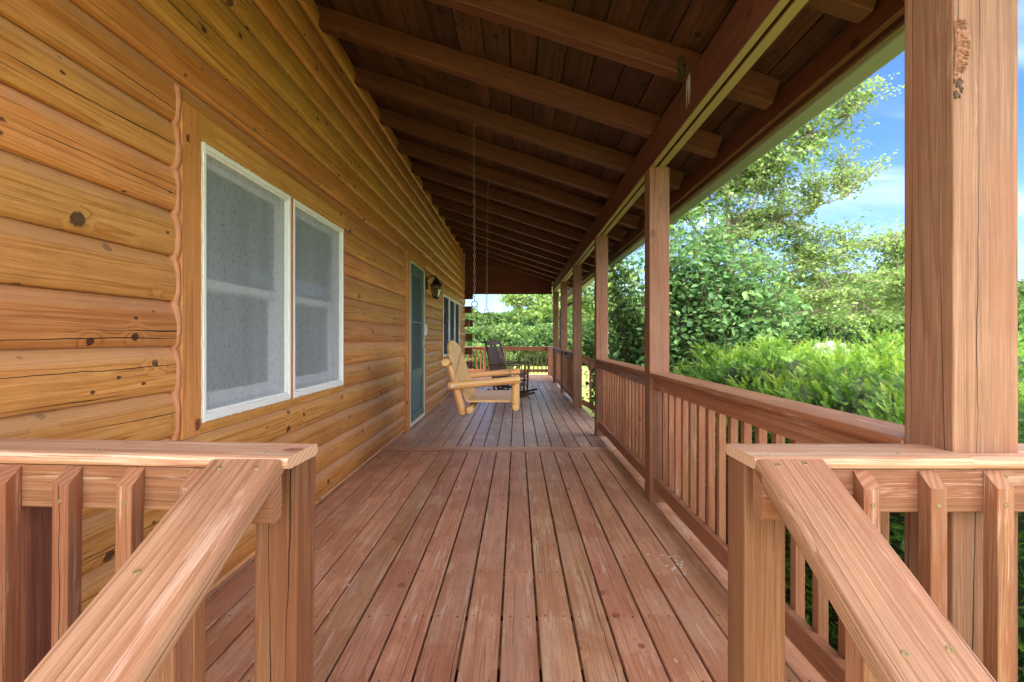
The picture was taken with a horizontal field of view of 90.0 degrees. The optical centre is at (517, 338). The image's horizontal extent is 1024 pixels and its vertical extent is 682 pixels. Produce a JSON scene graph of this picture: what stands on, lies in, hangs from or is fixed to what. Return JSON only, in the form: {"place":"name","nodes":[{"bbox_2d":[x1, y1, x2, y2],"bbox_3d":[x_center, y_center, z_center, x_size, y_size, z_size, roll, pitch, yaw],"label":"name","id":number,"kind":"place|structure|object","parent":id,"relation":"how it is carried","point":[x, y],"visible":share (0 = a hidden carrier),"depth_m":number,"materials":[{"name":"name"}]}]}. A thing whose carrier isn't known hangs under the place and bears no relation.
{"place":"outdoors","nodes":[
{"label":"outdoors","id":0,"kind":"place"},
{"bbox_2d":[205,375,826,681],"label":"deck","id":1,"kind":"structure","parent":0,"point":[555,506],"depth_m":2.54,"materials":[{"name":"brown wood"}]},
{"bbox_2d":[0,0,472,612],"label":"log cabin","id":2,"kind":"object","parent":1,"relation":"on","point":[220,220],"visible":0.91,"depth_m":2.31,"materials":[{"name":"orange wood"}]},
{"bbox_2d":[201,142,290,420],"bbox_3d":[-1.461,-0.248,2.674,0.178,1.220,0.868,0,0,0],"label":"window","id":3,"kind":"structure","parent":2,"relation":"in","point":[246,357],"depth_m":2.61,"materials":[{"name":"grey glass"}]},
{"bbox_2d":[293,199,343,396],"bbox_3d":[-1.461,-0.248,3.598,0.178,1.220,0.905,0,0,0],"label":"window","id":4,"kind":"structure","parent":2,"relation":"in","point":[318,243],"depth_m":3.57,"materials":[{"name":"grey glass"}]},
{"bbox_2d":[410,260,425,426],"bbox_3d":[-1.405,0.082,7.006,0.190,2.150,1.013,0,0,0],"label":"door","id":5,"kind":"structure","parent":2,"relation":"in","point":[417,346],"depth_m":7.06,"materials":[{"name":"teal paint"}]},
{"bbox_2d":[426,275,441,298],"bbox_3d":[-1.268,-0.779,7.800,0.244,0.376,0.155,0,0,0],"label":"wall lantern","id":6,"kind":"object","parent":2,"relation":"attached to","point":[436,282],"depth_m":7.79,"materials":[{"name":"black metal"}]},
{"bbox_2d":[443,294,449,356],"bbox_3d":[-1.461,-0.241,9.985,0.178,1.175,0.870,0,0,0],"label":"window","id":7,"kind":"structure","parent":2,"relation":"in","point":[446,300],"depth_m":10.08,"materials":[{"name":"white plastic"}]},
{"bbox_2d":[450,298,454,340],"bbox_3d":[-1.461,-0.241,10.885,0.178,1.175,0.870,0,0,0],"label":"window","id":8,"kind":"structure","parent":2,"relation":"in","point":[452,302],"depth_m":11.05,"materials":[{"name":"white plastic"}]},
{"bbox_2d":[455,301,459,346],"bbox_3d":[-1.461,-0.241,11.785,0.178,1.175,0.870,0,0,0],"label":"window","id":9,"kind":"structure","parent":2,"relation":"in","point":[457,305],"depth_m":11.98,"materials":[{"name":"white plastic"}]},
{"bbox_2d":[314,0,904,347],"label":"porch roof","id":10,"kind":"structure","parent":2,"relation":"attached to","point":[584,115],"depth_m":3.58,"materials":[{"name":"brown wood"}]},
{"bbox_2d":[441,122,520,414],"bbox_3d":[-0.309,-0.595,5.135,0.675,2.515,1.681,0,0,0],"label":"porch swing","id":11,"kind":"object","parent":10,"relation":"hanging from","point":[460,375],"visible":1,"depth_m":4.44,"materials":[{"name":"brown wood"}]},
{"bbox_2d":[465,347,549,374],"bbox_3d":[-2.460,0.711,16.008,7.080,0.892,0.205,0,0,0],"label":"porch railing","id":12,"kind":"object","parent":1,"relation":"on","point":[537,370],"visible":0.26,"depth_m":16.00,"materials":[{"name":"brown wood"}]},
{"bbox_2d":[484,339,534,397],"bbox_3d":[-0.170,0.582,10.000,0.936,1.152,0.655,0,0,17],"label":"rocking chair","id":13,"kind":"object","parent":1,"relation":"on","point":[493,359],"visible":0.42,"depth_m":10.06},
{"bbox_2d":[487,339,537,393],"bbox_3d":[-0.100,0.582,10.720,0.936,1.152,0.655,0,0,21],"label":"rocking chair","id":14,"kind":"object","parent":1,"relation":"on","point":[501,360],"visible":0.41,"depth_m":10.87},
{"bbox_2d":[315,459,717,637],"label":"paint flakes","id":15,"kind":"object","parent":1,"relation":"on","point":[570,595],"visible":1,"depth_m":2.60,"materials":[{"name":"brown paint"}]},
{"bbox_2d":[553,292,558,382],"bbox_3d":[1.000,-0.013,13.319,0.140,2.380,0.142,0,0,0],"label":"porch post","id":16,"kind":"object","parent":1,"relation":"on","point":[555,319],"visible":0.92,"depth_m":13.25,"materials":[{"name":"brown wood"}]},
{"bbox_2d":[547,346,552,376],"bbox_3d":[1.002,0.668,14.695,0.155,0.857,2.608,0,0,0],"label":"porch railing","id":17,"kind":"object","parent":16,"relation":"attached to","point":[550,371],"visible":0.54,"depth_m":14.96,"materials":[{"name":"brown wood"}]},
{"bbox_2d":[560,282,566,392],"bbox_3d":[1.000,-0.013,10.969,0.140,2.380,0.142,0,0,0],"label":"porch post","id":18,"kind":"object","parent":1,"relation":"on","point":[563,315],"visible":0.91,"depth_m":10.90,"materials":[{"name":"brown wood"}]},
{"bbox_2d":[553,348,559,384],"bbox_3d":[1.002,0.668,12.145,0.155,0.857,2.208,0,0,0],"label":"porch railing","id":19,"kind":"object","parent":18,"relation":"attached to","point":[557,376],"visible":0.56,"depth_m":12.47,"materials":[{"name":"brown wood"}]},
{"bbox_2d":[561,350,572,399],"bbox_3d":[1.002,0.668,9.755,0.155,0.857,2.288,0,0,0],"label":"porch railing","id":20,"kind":"object","parent":18,"relation":"attached to","point":[567,386],"visible":0.73,"depth_m":9.87,"materials":[{"name":"brown wood"}]},
{"bbox_2d":[573,266,581,407],"bbox_3d":[1.000,-0.013,8.539,0.140,2.380,0.142,0,0,0],"label":"porch post","id":21,"kind":"object","parent":1,"relation":"on","point":[577,336],"visible":0.91,"depth_m":8.47,"materials":[{"name":"brown wood"}]},
{"bbox_2d":[582,354,593,410],"bbox_3d":[1.837,1.073,8.550,1.564,1.629,0.120,0,0,0],"label":"stair railing","id":22,"kind":"object","parent":21,"relation":"attached to","point":[589,404],"visible":0.12,"depth_m":8.50,"materials":[{"name":"brown wood"}]},
{"bbox_2d":[594,236,607,437],"bbox_3d":[1.000,-0.013,6.099,0.140,2.380,0.142,0,0,0],"label":"porch post","id":23,"kind":"object","parent":1,"relation":"on","point":[600,297],"visible":0.9,"depth_m":6.03,"materials":[{"name":"brown wood"}]},
{"bbox_2d":[645,167,668,503],"bbox_3d":[1.000,-0.013,3.669,0.140,2.380,0.142,0,0,0],"label":"porch post","id":24,"kind":"object","parent":1,"relation":"on","point":[656,269],"visible":0.93,"depth_m":3.60,"materials":[{"name":"brown wood"}]},
{"bbox_2d":[596,359,644,478],"bbox_3d":[1.002,0.668,4.885,0.155,0.857,2.288,0,0,0],"label":"porch railing","id":25,"kind":"object","parent":24,"relation":"attached to","point":[622,427],"visible":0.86,"depth_m":4.73,"materials":[{"name":"brown wood"}]},
{"bbox_2d":[649,373,904,681],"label":"porch railing","id":26,"kind":"object","parent":24,"relation":"attached to","point":[795,422],"visible":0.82,"depth_m":2.27,"materials":[{"name":"brown wood"}]},
{"bbox_2d":[726,443,1023,681],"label":"porch railing","id":27,"kind":"object","parent":1,"relation":"on","point":[931,486],"visible":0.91,"depth_m":1.05,"materials":[{"name":"brown wood"}]},
{"bbox_2d":[753,459,995,681],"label":"stair railing","id":28,"kind":"object","parent":27,"relation":"attached to","point":[898,625],"visible":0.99,"depth_m":0.80,"materials":[{"name":"brown wood"}]},
{"bbox_2d":[905,0,1017,681],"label":"porch post","id":29,"kind":"object","parent":1,"relation":"on","point":[961,226],"visible":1,"depth_m":1.09,"materials":[{"name":"brown wood"}]},
{"bbox_2d":[327,616,712,681],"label":"screws","id":30,"kind":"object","parent":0,"point":[498,675],"depth_m":2.84,"materials":[{"name":"metal"}]},
{"bbox_2d":[0,438,317,681],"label":"porch railing","id":31,"kind":"object","parent":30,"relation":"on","point":[50,489],"visible":0.87,"depth_m":1.06,"materials":[{"name":"brown wood"}]},
{"bbox_2d":[24,459,284,681],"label":"stair railing","id":32,"kind":"object","parent":31,"relation":"attached to","point":[133,622],"visible":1,"depth_m":0.78,"materials":[{"name":"brown wood"}]},
{"bbox_2d":[514,364,593,416],"bbox_3d":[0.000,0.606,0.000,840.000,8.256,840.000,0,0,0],"label":"lawn","id":33,"kind":"structure","parent":0,"point":[584,392],"depth_m":28.65,"materials":[{"name":"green plant"}]},
{"bbox_2d":[489,257,644,358],"bbox_3d":[2.268,-1.471,20.676,6.742,7.861,3.370,0,0,0],"label":"maple tree","id":34,"kind":"object","parent":33,"relation":"on","point":[518,302],"visible":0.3,"depth_m":20.32,"materials":[{"name":"green plant"}]},
{"bbox_2d":[565,301,631,418],"bbox_3d":[1.718,0.614,9.622,1.290,2.700,1.595,0,0,-43],"label":"leafy shrub","id":35,"kind":"object","parent":33,"relation":"on","point":[590,356],"visible":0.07,"depth_m":9.68,"materials":[{"name":"green plant"}]},
{"bbox_2d":[591,229,694,402],"bbox_3d":[2.139,0.053,7.725,2.047,3.828,2.435,0,0,0],"label":"lilac bush","id":36,"kind":"object","parent":33,"relation":"on","point":[631,333],"visible":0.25,"depth_m":7.85,"materials":[{"name":"green plant"}]},
{"bbox_2d":[630,199,816,408],"bbox_3d":[3.091,-0.077,7.573,2.804,4.088,2.377,0,0,0],"label":"lilac bush","id":37,"kind":"object","parent":33,"relation":"on","point":[715,312],"visible":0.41,"depth_m":7.21,"materials":[{"name":"green plant"}]},
{"bbox_2d":[464,272,1023,368],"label":"woods","id":38,"kind":"object","parent":33,"relation":"on","point":[511,331],"visible":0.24,"depth_m":52.83,"materials":[{"name":"green plant"}]},
{"bbox_2d":[635,70,904,339],"bbox_3d":[5.798,-3.417,12.431,7.776,11.154,3.781,0,0,24],"label":"maple tree","id":39,"kind":"object","parent":33,"relation":"on","point":[759,174],"visible":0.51,"depth_m":11.64,"materials":[{"name":"green plant"}]},
{"bbox_2d":[815,341,849,354],"bbox_3d":[9.773,1.120,16.000,1.100,2.074,0.600,0,0,0],"label":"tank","id":40,"kind":"object","parent":33,"relation":"on","point":[830,346],"visible":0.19,"depth_m":15.86,"materials":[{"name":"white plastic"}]},
{"bbox_2d":[829,327,857,352],"bbox_3d":[5.105,0.892,8.001,0.465,2.130,0.019,0,0,0],"label":"shepherd hook","id":41,"kind":"object","parent":33,"relation":"on","point":[844,334],"visible":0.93,"depth_m":7.99,"materials":[{"name":"black metal"}]},
{"bbox_2d":[673,329,1023,681],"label":"yew hedge","id":42,"kind":"object","parent":33,"relation":"on","point":[837,378],"visible":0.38,"depth_m":3.10,"materials":[{"name":"green plant"}]},
{"bbox_2d":[1018,614,1023,680],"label":"leafy shrub","id":43,"kind":"object","parent":33,"relation":"on","point":[1021,668],"visible":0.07,"depth_m":1.80,"materials":[{"name":"green plant"}]},
{"bbox_2d":[464,0,1023,313],"label":"sky","id":44,"kind":"structure","parent":0,"point":[885,198],"materials":[{"name":"blue"}]}
]}

